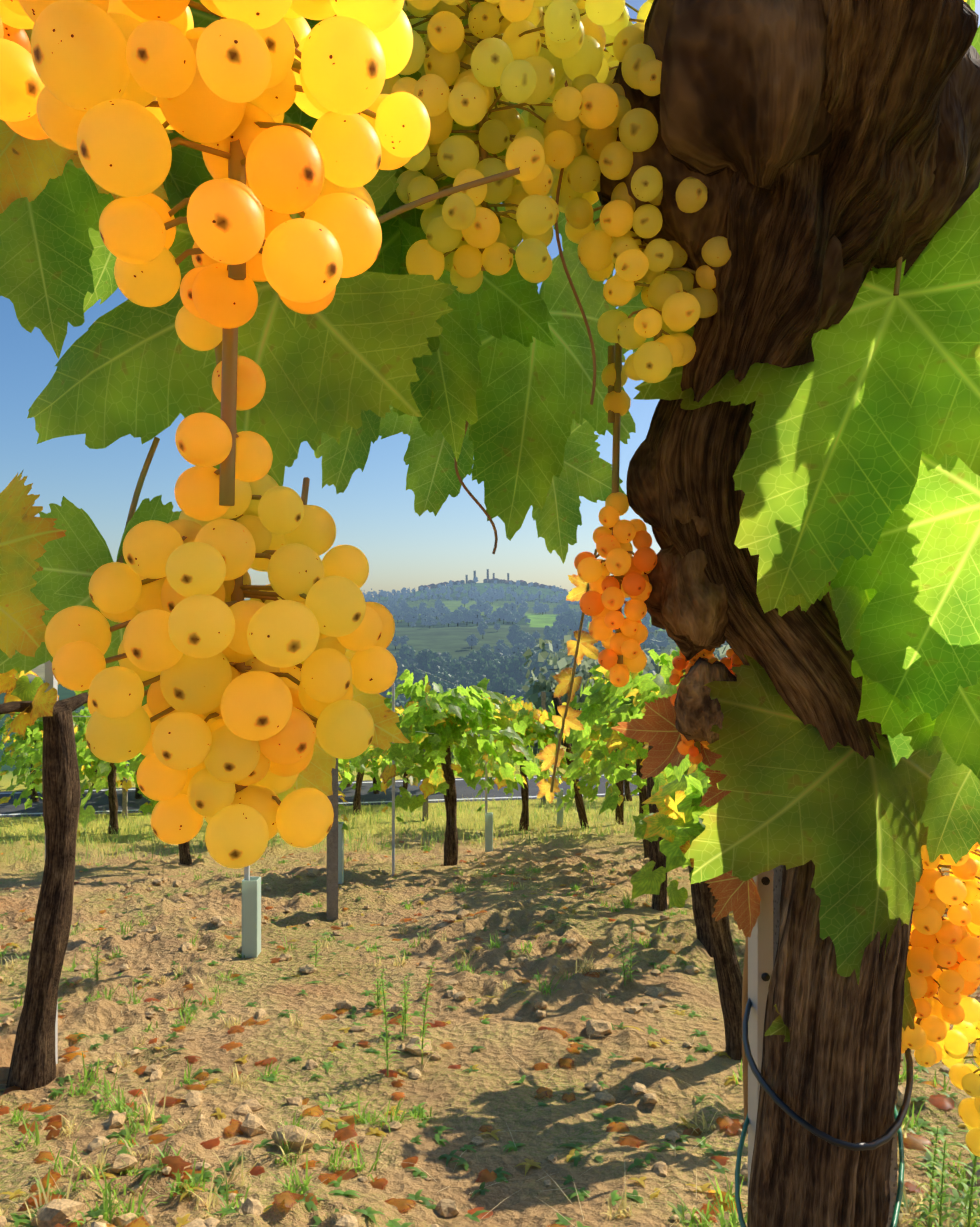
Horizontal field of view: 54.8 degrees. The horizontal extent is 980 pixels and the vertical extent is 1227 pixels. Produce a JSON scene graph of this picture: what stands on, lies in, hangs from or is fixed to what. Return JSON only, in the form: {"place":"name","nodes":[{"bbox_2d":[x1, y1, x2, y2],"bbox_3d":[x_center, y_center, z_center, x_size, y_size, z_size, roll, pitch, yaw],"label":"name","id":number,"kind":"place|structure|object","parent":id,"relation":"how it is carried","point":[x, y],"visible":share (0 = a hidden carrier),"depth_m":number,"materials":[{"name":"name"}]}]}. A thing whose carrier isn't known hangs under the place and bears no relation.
{"place":"outdoors","nodes":[
{"label":"outdoors","id":0,"kind":"place"},
{"bbox_2d":[0,772,638,817],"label":"road","id":1,"kind":"structure","parent":0,"point":[99,801],"depth_m":20.22,"materials":[{"name":"grey asphalt"}]},
{"bbox_2d":[0,774,635,793],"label":"road edge line","id":2,"kind":"object","parent":1,"relation":"on","point":[338,783],"visible":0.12,"depth_m":21.75,"materials":[{"name":"white paint"}]},
{"bbox_2d":[0,793,638,814],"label":"road edge line","id":3,"kind":"object","parent":1,"relation":"on","point":[338,803],"visible":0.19,"depth_m":19.55,"materials":[{"name":"white paint"}]},
{"bbox_2d":[0,583,979,1226],"bbox_3d":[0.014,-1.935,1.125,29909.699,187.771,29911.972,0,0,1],"label":"terrain","id":4,"kind":"structure","parent":0,"point":[466,1105],"depth_m":3.90,"materials":[{"name":"brown soil"}]},
{"bbox_2d":[45,660,558,1063],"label":"trellis posts","id":5,"kind":"object","parent":4,"relation":"on","point":[51,680],"visible":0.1,"depth_m":8.78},
{"bbox_2d":[122,677,545,919],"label":"trellis posts","id":6,"kind":"object","parent":4,"relation":"on","point":[332,874],"visible":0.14,"depth_m":6.66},
{"bbox_2d":[0,646,742,1090],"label":"vineyard","id":7,"kind":"object","parent":4,"relation":"on","point":[517,727],"depth_m":6.78,"materials":[{"name":"green plant"}]},
{"bbox_2d":[1,668,516,749],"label":"vineyard trellis wires","id":8,"kind":"object","parent":7,"relation":"attached to","point":[90,716],"visible":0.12,"depth_m":8.07,"materials":[{"name":"grey metal"}]},
{"bbox_2d":[390,652,401,670],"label":"forest tree","id":9,"kind":"object","parent":4,"relation":"on","point":[397,658],"visible":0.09,"depth_m":663.18,"materials":[{"name":"green plant"}]},
{"bbox_2d":[391,635,400,648],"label":"tree","id":10,"kind":"object","parent":4,"relation":"on","point":[397,641],"visible":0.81,"depth_m":974.04,"materials":[{"name":"green plant"}]},
{"bbox_2d":[394,611,402,619],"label":"tree","id":11,"kind":"object","parent":4,"relation":"on","point":[398,615],"visible":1,"depth_m":1377.42,"materials":[{"name":"green plant"}]},
{"bbox_2d":[395,701,405,715],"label":"forest tree","id":12,"kind":"object","parent":4,"relation":"on","point":[402,703],"visible":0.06,"depth_m":442.31,"materials":[{"name":"green plant"}]},
{"bbox_2d":[242,789,562,957],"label":"vine guards","id":13,"kind":"object","parent":4,"relation":"on","point":[251,917],"visible":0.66,"depth_m":5.21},
{"bbox_2d":[398,664,408,672],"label":"forest tree","id":14,"kind":"object","parent":4,"relation":"on","point":[403,668],"visible":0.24,"depth_m":635.59,"materials":[{"name":"green plant"}]},
{"bbox_2d":[400,635,408,645],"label":"tree","id":15,"kind":"object","parent":4,"relation":"on","point":[404,639],"visible":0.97,"depth_m":976.94,"materials":[{"name":"green plant"}]},
{"bbox_2d":[400,602,408,615],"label":"tree","id":16,"kind":"object","parent":4,"relation":"on","point":[404,606],"visible":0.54,"depth_m":1462.80,"materials":[{"name":"green plant"}]},
{"bbox_2d":[394,644,415,664],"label":"forest tree","id":17,"kind":"object","parent":4,"relation":"on","point":[407,652],"visible":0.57,"depth_m":743.97,"materials":[{"name":"green plant"}]},
{"bbox_2d":[403,611,413,625],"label":"tree","id":18,"kind":"object","parent":4,"relation":"on","point":[408,618],"visible":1,"depth_m":1316.86,"materials":[{"name":"green plant"}]},
{"bbox_2d":[408,662,417,673],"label":"forest tree","id":19,"kind":"object","parent":4,"relation":"on","point":[411,667],"visible":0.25,"depth_m":638.15,"materials":[{"name":"green plant"}]},
{"bbox_2d":[401,669,428,684],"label":"forest tree","id":20,"kind":"object","parent":4,"relation":"on","point":[418,675],"visible":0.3,"depth_m":563.30,"materials":[{"name":"green plant"}]},
{"bbox_2d":[419,602,426,610],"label":"tree","id":21,"kind":"object","parent":4,"relation":"on","point":[422,605],"visible":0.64,"depth_m":1532.55,"materials":[{"name":"green plant"}]},
{"bbox_2d":[414,649,441,671],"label":"forest tree","id":22,"kind":"object","parent":4,"relation":"on","point":[421,657],"visible":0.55,"depth_m":613.33,"materials":[{"name":"green plant"}]},
{"bbox_2d":[425,615,434,625],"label":"tree","id":23,"kind":"object","parent":4,"relation":"on","point":[430,620],"visible":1,"depth_m":1253.80,"materials":[{"name":"green plant"}]},
{"bbox_2d":[422,658,439,671],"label":"forest tree","id":24,"kind":"object","parent":4,"relation":"on","point":[428,667],"visible":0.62,"depth_m":610.01,"materials":[{"name":"green plant"}]},
{"bbox_2d":[422,673,443,683],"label":"forest tree","id":25,"kind":"object","parent":4,"relation":"on","point":[433,678],"visible":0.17,"depth_m":553.86,"materials":[{"name":"green plant"}]},
{"bbox_2d":[432,652,445,671],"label":"forest tree","id":26,"kind":"object","parent":4,"relation":"on","point":[438,655],"visible":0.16,"depth_m":628.09,"materials":[{"name":"green plant"}]},
{"bbox_2d":[429,681,448,692],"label":"forest tree","id":27,"kind":"object","parent":4,"relation":"on","point":[443,686],"visible":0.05,"depth_m":511.46,"materials":[{"name":"green plant"}]},
{"bbox_2d":[436,602,445,612],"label":"tree","id":28,"kind":"object","parent":4,"relation":"on","point":[440,608],"visible":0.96,"depth_m":1567.78,"materials":[{"name":"green plant"}]},
{"bbox_2d":[437,671,453,685],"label":"forest tree","id":29,"kind":"object","parent":4,"relation":"on","point":[448,678],"visible":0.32,"depth_m":561.68,"materials":[{"name":"green plant"}]},
{"bbox_2d":[440,657,452,666],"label":"forest tree","id":30,"kind":"object","parent":4,"relation":"on","point":[448,662],"visible":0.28,"depth_m":639.40,"materials":[{"name":"green plant"}]},
{"bbox_2d":[442,613,454,626],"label":"tree","id":31,"kind":"object","parent":4,"relation":"on","point":[448,618],"visible":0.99,"depth_m":1297.68,"materials":[{"name":"green plant"}]},
{"bbox_2d":[441,651,457,662],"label":"forest tree","id":32,"kind":"object","parent":4,"relation":"on","point":[445,654],"visible":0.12,"depth_m":718.59,"materials":[{"name":"green plant"}]},
{"bbox_2d":[451,609,463,622],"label":"tree","id":33,"kind":"object","parent":4,"relation":"on","point":[458,616],"visible":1,"depth_m":1301.07,"materials":[{"name":"green plant"}]},
{"bbox_2d":[452,672,463,683],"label":"forest tree","id":34,"kind":"object","parent":4,"relation":"on","point":[458,676],"visible":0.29,"depth_m":567.58,"materials":[{"name":"green plant"}]},
{"bbox_2d":[448,662,473,674],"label":"forest tree","id":35,"kind":"object","parent":4,"relation":"on","point":[455,668],"visible":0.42,"depth_m":589.38,"materials":[{"name":"green plant"}]},
{"bbox_2d":[450,677,474,688],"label":"forest tree","id":36,"kind":"object","parent":4,"relation":"on","point":[464,682],"visible":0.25,"depth_m":547.76,"materials":[{"name":"green plant"}]},
{"bbox_2d":[461,596,468,606],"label":"tree","id":37,"kind":"object","parent":4,"relation":"on","point":[464,601],"visible":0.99,"depth_m":1957.98,"materials":[{"name":"green plant"}]},
{"bbox_2d":[462,609,471,621],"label":"tree","id":38,"kind":"object","parent":4,"relation":"on","point":[467,615],"visible":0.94,"depth_m":1315.32,"materials":[{"name":"green plant"}]},
{"bbox_2d":[463,670,472,678],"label":"forest tree","id":39,"kind":"object","parent":4,"relation":"on","point":[466,674],"visible":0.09,"depth_m":585.69,"materials":[{"name":"green plant"}]},
{"bbox_2d":[462,660,475,674],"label":"forest tree","id":40,"kind":"object","parent":4,"relation":"on","point":[469,665],"visible":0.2,"depth_m":612.94,"materials":[{"name":"green plant"}]},
{"bbox_2d":[466,634,476,649],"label":"tree","id":41,"kind":"object","parent":4,"relation":"on","point":[471,638],"visible":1,"depth_m":972.60,"materials":[{"name":"green plant"}]},
{"bbox_2d":[376,569,567,596],"bbox_3d":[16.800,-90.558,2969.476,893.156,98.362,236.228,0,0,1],"label":"town buildings","id":42,"kind":"structure","parent":4,"relation":"on","point":[486,581],"depth_m":2950.72,"materials":[{"name":"beige stone"}]},
{"bbox_2d":[419,578,565,589],"bbox_3d":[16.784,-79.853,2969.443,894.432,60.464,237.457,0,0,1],"label":"town roofs","id":43,"kind":"structure","parent":42,"relation":"attached to","point":[490,579],"depth_m":2941.35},
{"bbox_2d":[466,658,477,672],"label":"forest tree","id":44,"kind":"object","parent":4,"relation":"on","point":[473,661],"visible":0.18,"depth_m":639.41,"materials":[{"name":"green plant"}]},
{"bbox_2d":[466,650,482,659],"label":"forest tree","id":45,"kind":"object","parent":4,"relation":"on","point":[474,654],"visible":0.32,"depth_m":663.13,"materials":[{"name":"green plant"}]},
{"bbox_2d":[472,610,482,625],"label":"tree","id":46,"kind":"object","parent":4,"relation":"on","point":[476,617],"visible":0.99,"depth_m":1302.98,"materials":[{"name":"green plant"}]},
{"bbox_2d":[475,600,483,614],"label":"tree","id":47,"kind":"object","parent":4,"relation":"on","point":[479,604],"visible":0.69,"depth_m":1614.28,"materials":[{"name":"green plant"}]},
{"bbox_2d":[471,674,489,686],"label":"forest tree","id":48,"kind":"object","parent":4,"relation":"on","point":[478,679],"visible":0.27,"depth_m":563.44,"materials":[{"name":"green plant"}]},
{"bbox_2d":[472,658,492,673],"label":"forest tree","id":49,"kind":"object","parent":4,"relation":"on","point":[479,664],"visible":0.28,"depth_m":606.99,"materials":[{"name":"green plant"}]},
{"bbox_2d":[477,621,487,634],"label":"tree","id":50,"kind":"object","parent":4,"relation":"on","point":[482,626],"visible":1,"depth_m":1070.74,"materials":[{"name":"green plant"}]},
{"bbox_2d":[481,603,489,612],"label":"tree","id":51,"kind":"object","parent":4,"relation":"on","point":[484,607],"visible":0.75,"depth_m":1593.98,"materials":[{"name":"green plant"}]},
{"bbox_2d":[480,648,493,659],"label":"forest tree","id":52,"kind":"object","parent":4,"relation":"on","point":[485,654],"visible":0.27,"depth_m":677.60,"materials":[{"name":"green plant"}]},
{"bbox_2d":[0,0,979,1226],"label":"vine","id":53,"kind":"object","parent":4,"relation":"on","point":[858,477],"depth_m":0.49,"materials":[{"name":"green plant"}]},
{"bbox_2d":[118,168,902,791],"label":"leaf stalks","id":54,"kind":"object","parent":53,"relation":"attached to","point":[382,220],"visible":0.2,"depth_m":0.42,"materials":[{"name":"plant"}]},
{"bbox_2d":[0,864,979,1226],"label":"stones","id":55,"kind":"object","parent":4,"relation":"on","point":[54,1212],"visible":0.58,"depth_m":3.12,"materials":[{"name":"beige stone"}]},
{"bbox_2d":[0,835,979,1226],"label":"fallen leaves","id":56,"kind":"object","parent":4,"relation":"on","point":[728,1123],"visible":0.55,"depth_m":2.90,"materials":[{"name":"brown plant"}]},
{"bbox_2d":[0,748,979,1226],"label":"weeds and grass","id":57,"kind":"object","parent":4,"relation":"on","point":[970,1218],"visible":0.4,"depth_m":3.04,"materials":[{"name":"green plant"}]},
{"bbox_2d":[481,665,508,685],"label":"forest tree","id":58,"kind":"object","parent":4,"relation":"on","point":[491,673],"visible":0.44,"depth_m":578.12,"materials":[{"name":"green plant"}]},
{"bbox_2d":[487,652,504,662],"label":"forest tree","id":59,"kind":"object","parent":4,"relation":"on","point":[497,656],"visible":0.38,"depth_m":670.65,"materials":[{"name":"green plant"}]},
{"bbox_2d":[493,643,504,652],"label":"tree","id":60,"kind":"object","parent":4,"relation":"on","point":[499,647],"visible":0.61,"depth_m":908.56,"materials":[{"name":"green plant"}]},
{"bbox_2d":[488,676,516,704],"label":"forest tree","id":61,"kind":"object","parent":4,"relation":"on","point":[504,684],"visible":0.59,"depth_m":516.26,"materials":[{"name":"green plant"}]},
{"bbox_2d":[498,609,508,623],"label":"tree","id":62,"kind":"object","parent":4,"relation":"on","point":[503,613],"visible":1,"depth_m":1362.85,"materials":[{"name":"green plant"}]},
{"bbox_2d":[503,648,511,656],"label":"tree","id":63,"kind":"object","parent":4,"relation":"on","point":[508,653],"visible":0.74,"depth_m":897.30,"materials":[{"name":"green plant"}]},
{"bbox_2d":[508,612,515,623],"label":"tree","id":64,"kind":"object","parent":4,"relation":"on","point":[511,618],"visible":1,"depth_m":1349.00,"materials":[{"name":"green plant"}]},
{"bbox_2d":[509,602,516,612],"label":"tree","id":65,"kind":"object","parent":4,"relation":"on","point":[513,606],"visible":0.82,"depth_m":1566.59,"materials":[{"name":"green plant"}]},
{"bbox_2d":[507,677,522,687],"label":"forest tree","id":66,"kind":"object","parent":4,"relation":"on","point":[513,681],"visible":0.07,"depth_m":550.26,"materials":[{"name":"green plant"}]},
{"bbox_2d":[506,624,524,642],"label":"tree","id":67,"kind":"object","parent":4,"relation":"on","point":[513,633],"visible":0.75,"depth_m":968.69,"materials":[{"name":"green plant"}]},
{"bbox_2d":[509,652,522,659],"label":"forest tree","id":68,"kind":"object","parent":4,"relation":"on","point":[519,654],"visible":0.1,"depth_m":694.59,"materials":[{"name":"green plant"}]},
{"bbox_2d":[507,686,525,701],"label":"forest tree","id":69,"kind":"object","parent":4,"relation":"on","point":[520,691],"visible":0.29,"depth_m":517.69,"materials":[{"name":"green plant"}]},
{"bbox_2d":[508,668,525,683],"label":"forest tree","id":70,"kind":"object","parent":4,"relation":"on","point":[515,676],"visible":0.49,"depth_m":597.85,"materials":[{"name":"green plant"}]},
{"bbox_2d":[507,656,529,683],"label":"forest tree","id":71,"kind":"object","parent":4,"relation":"on","point":[518,662],"visible":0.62,"depth_m":601.06,"materials":[{"name":"green plant"}]},
{"bbox_2d":[487,733,556,756],"bbox_3d":[2.312,6.097,39.742,5.071,4.336,5.105,0,0,7],"label":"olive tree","id":72,"kind":"object","parent":4,"relation":"on","point":[535,749],"visible":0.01,"depth_m":38.37,"materials":[{"name":"green plant"}]},
{"bbox_2d":[515,634,530,647],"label":"tree","id":73,"kind":"object","parent":4,"relation":"on","point":[523,638],"visible":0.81,"depth_m":953.33,"materials":[{"name":"green plant"}]},
{"bbox_2d":[519,606,526,615],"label":"tree","id":74,"kind":"object","parent":4,"relation":"on","point":[522,609],"visible":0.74,"depth_m":1526.25,"materials":[{"name":"green plant"}]},
{"bbox_2d":[528,636,536,647],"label":"tree","id":75,"kind":"object","parent":4,"relation":"on","point":[533,643],"visible":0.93,"depth_m":960.18,"materials":[{"name":"green plant"}]},
{"bbox_2d":[526,656,550,676],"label":"forest tree","id":76,"kind":"object","parent":4,"relation":"on","point":[538,665],"visible":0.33,"depth_m":604.13,"materials":[{"name":"green plant"}]},
{"bbox_2d":[538,605,547,612],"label":"tree","id":77,"kind":"object","parent":4,"relation":"on","point":[542,608],"visible":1,"depth_m":1680.93,"materials":[{"name":"green plant"}]},
{"bbox_2d":[543,633,556,646],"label":"tree","id":78,"kind":"object","parent":4,"relation":"on","point":[551,637],"visible":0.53,"depth_m":964.72,"materials":[{"name":"green plant"}]},
{"bbox_2d":[552,629,560,639],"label":"tree","id":79,"kind":"object","parent":4,"relation":"on","point":[556,631],"visible":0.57,"depth_m":1033.72,"materials":[{"name":"green plant"}]},
{"bbox_2d":[552,639,562,651],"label":"tree","id":80,"kind":"object","parent":4,"relation":"on","point":[556,646],"visible":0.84,"depth_m":931.70,"materials":[{"name":"green plant"}]},
{"bbox_2d":[554,604,562,613],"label":"tree","id":81,"kind":"object","parent":4,"relation":"on","point":[558,610],"visible":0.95,"depth_m":1595.66,"materials":[{"name":"green plant"}]},
{"bbox_2d":[555,614,565,624],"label":"tree","id":82,"kind":"object","parent":4,"relation":"on","point":[560,618],"visible":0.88,"depth_m":1211.14,"materials":[{"name":"green plant"}]},
{"bbox_2d":[558,624,568,640],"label":"tree","id":83,"kind":"object","parent":4,"relation":"on","point":[563,628],"visible":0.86,"depth_m":1067.40,"materials":[{"name":"green plant"}]},
{"bbox_2d":[565,610,575,629],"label":"tree","id":84,"kind":"object","parent":4,"relation":"on","point":[570,614],"visible":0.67,"depth_m":1203.81,"materials":[{"name":"green plant"}]},
{"bbox_2d":[568,618,579,629],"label":"tree","id":85,"kind":"object","parent":4,"relation":"on","point":[573,621],"visible":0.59,"depth_m":1134.06,"materials":[{"name":"green plant"}]},
{"bbox_2d":[572,622,583,633],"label":"tree","id":86,"kind":"object","parent":4,"relation":"on","point":[576,625],"visible":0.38,"depth_m":1074.23,"materials":[{"name":"green plant"}]},
{"bbox_2d":[578,611,589,622],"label":"tree","id":87,"kind":"object","parent":4,"relation":"on","point":[586,618],"visible":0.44,"depth_m":1260.07,"materials":[{"name":"green plant"}]},
{"bbox_2d":[522,635,655,753],"bbox_3d":[3.382,3.524,32.916,4.304,5.534,4.503,0,0,-17],"label":"olive tree","id":88,"kind":"object","parent":4,"relation":"on","point":[543,684],"visible":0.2,"depth_m":32.77,"materials":[{"name":"green plant"}]},
{"bbox_2d":[454,80,831,1121],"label":"vine tendrils","id":89,"kind":"object","parent":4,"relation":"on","point":[744,998],"visible":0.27,"depth_m":0.54,"materials":[{"name":"plant"}]},
{"bbox_2d":[0,0,979,1156],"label":"grapes","id":90,"kind":"object","parent":89,"relation":"on","point":[87,78],"depth_m":0.27,"materials":[{"name":"food"}]},
{"bbox_2d":[645,633,656,643],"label":"tree","id":91,"kind":"object","parent":4,"relation":"on","point":[651,636],"visible":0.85,"depth_m":1003.14,"materials":[{"name":"green plant"}]},
{"bbox_2d":[645,642,659,653],"bbox_3d":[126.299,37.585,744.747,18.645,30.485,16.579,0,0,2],"label":"farmhouse","id":92,"kind":"object","parent":4,"relation":"on","point":[651,645],"visible":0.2,"depth_m":741.74,"materials":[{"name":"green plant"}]},
{"bbox_2d":[656,631,667,639],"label":"tree","id":93,"kind":"object","parent":4,"relation":"on","point":[664,635],"visible":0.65,"depth_m":1033.00,"materials":[{"name":"green plant"}]},
{"bbox_2d":[659,639,668,647],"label":"tree","id":94,"kind":"object","parent":4,"relation":"on","point":[664,643],"visible":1,"depth_m":998.99,"materials":[{"name":"green plant"}]},
{"bbox_2d":[643,639,730,677],"bbox_3d":[7.587,3.594,33.769,5.166,5.478,4.937,0,0,-42],"label":"olive tree","id":95,"kind":"object","parent":4,"relation":"on","point":[723,649],"visible":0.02,"depth_m":33.67,"materials":[{"name":"green plant"}]},
{"bbox_2d":[748,869,772,1189],"bbox_3d":[0.213,0.739,0.744,0.012,1.096,0.030,0,0,1],"label":"stake","id":96,"kind":"object","parent":4,"relation":"on","point":[760,951],"depth_m":0.73,"materials":[{"name":"grey metal"}]},
{"bbox_2d":[761,877,769,980],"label":"post holes","id":97,"kind":"object","parent":96,"relation":"attached to","point":[765,881],"visible":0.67,"depth_m":0.73,"materials":[{"name":"black"}]},
{"bbox_2d":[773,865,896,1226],"bbox_3d":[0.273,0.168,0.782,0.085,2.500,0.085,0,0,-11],"label":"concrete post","id":98,"kind":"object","parent":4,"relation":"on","point":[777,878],"depth_m":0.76,"materials":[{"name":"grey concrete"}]},
{"bbox_2d":[735,1106,904,1226],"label":"green tie","id":99,"kind":"object","parent":98,"relation":"attached to","point":[896,1211],"visible":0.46,"depth_m":0.65,"materials":[{"name":"green plastic"}]},
{"bbox_2d":[742,998,912,1150],"bbox_3d":[0.247,0.310,0.698,0.116,0.017,0.304,0,0,19],"label":"black tie","id":100,"kind":"object","parent":98,"relation":"attached to","point":[891,1131],"visible":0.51,"depth_m":0.59,"materials":[{"name":"black rubber"}]},
{"bbox_2d":[0,0,979,598],"label":"sky","id":101,"kind":"structure","parent":0,"point":[375,514],"materials":[{"name":"blue"}]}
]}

